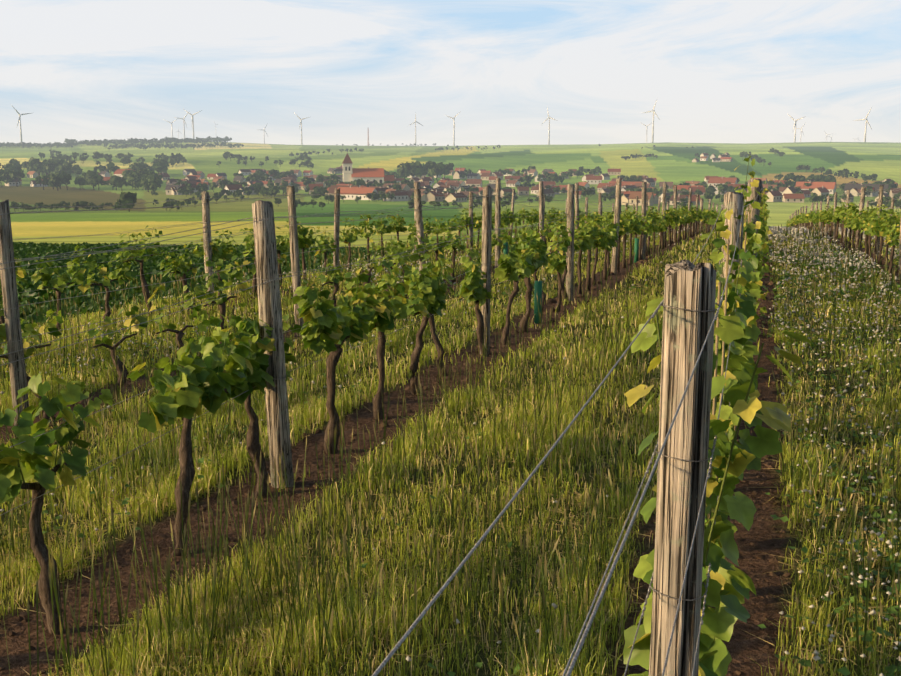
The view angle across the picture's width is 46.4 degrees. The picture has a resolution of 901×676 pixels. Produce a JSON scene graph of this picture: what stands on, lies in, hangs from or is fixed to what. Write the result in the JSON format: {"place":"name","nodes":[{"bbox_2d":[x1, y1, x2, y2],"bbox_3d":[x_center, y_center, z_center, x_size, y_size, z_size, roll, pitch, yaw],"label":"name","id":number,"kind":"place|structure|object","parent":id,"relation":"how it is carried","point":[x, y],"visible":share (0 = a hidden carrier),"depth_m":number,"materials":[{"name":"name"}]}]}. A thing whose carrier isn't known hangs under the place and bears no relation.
{"place":"outdoors","nodes":[
{"label":"outdoors","id":0,"kind":"place"},
{"bbox_2d":[0,241,474,325],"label":"rows","id":1,"kind":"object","parent":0,"point":[29,249],"depth_m":37.13,"materials":[{"name":"green plant"}]},
{"bbox_2d":[0,141,900,675],"bbox_3d":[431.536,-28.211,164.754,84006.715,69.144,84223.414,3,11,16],"label":"ground","id":2,"kind":"structure","parent":0,"point":[676,165],"depth_m":8.34,"materials":[{"name":"green plant"}]},
{"bbox_2d":[342,153,394,185],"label":"church","id":3,"kind":"structure","parent":2,"relation":"on","point":[350,173],"depth_m":882.60,"materials":[{"name":"white paint"}]},
{"bbox_2d":[12,100,871,145],"bbox_3d":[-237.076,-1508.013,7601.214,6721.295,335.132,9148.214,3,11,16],"label":"wind turbines","id":4,"kind":"object","parent":2,"relation":"on","point":[19,120],"visible":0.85,"depth_m":3885.54,"materials":[{"name":"white metal"}]},
{"bbox_2d":[0,218,895,634],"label":"grapevine trunks","id":5,"kind":"object","parent":2,"relation":"on","point":[40,550],"visible":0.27,"depth_m":9.20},
{"bbox_2d":[0,154,895,675],"bbox_3d":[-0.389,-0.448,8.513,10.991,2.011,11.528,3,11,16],"label":"vine leaves","id":6,"kind":"object","parent":5,"relation":"attached to","point":[206,378],"visible":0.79,"depth_m":5.16,"materials":[{"name":"green plant"}]},
{"bbox_2d":[68,180,900,316],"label":"vine leaves","id":7,"kind":"object","parent":5,"relation":"attached to","point":[601,237],"visible":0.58,"depth_m":20.24,"materials":[{"name":"green plant"}]},
{"bbox_2d":[0,136,900,211],"bbox_3d":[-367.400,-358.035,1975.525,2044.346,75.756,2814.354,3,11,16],"label":"trees","id":8,"kind":"object","parent":2,"relation":"on","point":[143,175],"visible":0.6,"depth_m":923.81,"materials":[{"name":"green plant"}]},
{"bbox_2d":[0,223,900,675],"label":"grass","id":9,"kind":"structure","parent":2,"relation":"on","point":[322,623],"depth_m":6.03,"materials":[{"name":"green plant"}]},
{"bbox_2d":[0,178,900,675],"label":"vineyard posts","id":10,"kind":"object","parent":2,"relation":"on","point":[688,284],"visible":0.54,"depth_m":2.61,"materials":[{"name":"brown wood"}]},
{"bbox_2d":[0,183,900,675],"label":"trellis wires","id":11,"kind":"object","parent":10,"relation":"attached to","point":[434,599],"visible":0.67,"depth_m":2.69,"materials":[{"name":"metal"}]},
{"bbox_2d":[0,249,900,675],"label":"soil clods","id":12,"kind":"object","parent":2,"relation":"on","point":[234,501],"visible":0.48,"depth_m":6.39,"materials":[{"name":"brown soil"}]},
{"bbox_2d":[0,226,900,675],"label":"wildflowers","id":13,"kind":"object","parent":2,"relation":"on","point":[890,669],"depth_m":10.19,"materials":[{"name":"white plant"}]},
{"bbox_2d":[5,152,900,205],"bbox_3d":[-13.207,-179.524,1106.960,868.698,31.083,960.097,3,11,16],"label":"village houses","id":14,"kind":"structure","parent":2,"relation":"on","point":[193,177],"depth_m":816.07,"materials":[{"name":"white paint"}]},
{"bbox_2d":[0,0,900,145],"label":"sky","id":15,"kind":"structure","parent":0,"point":[716,71],"materials":[{"name":"blue"}]}
]}

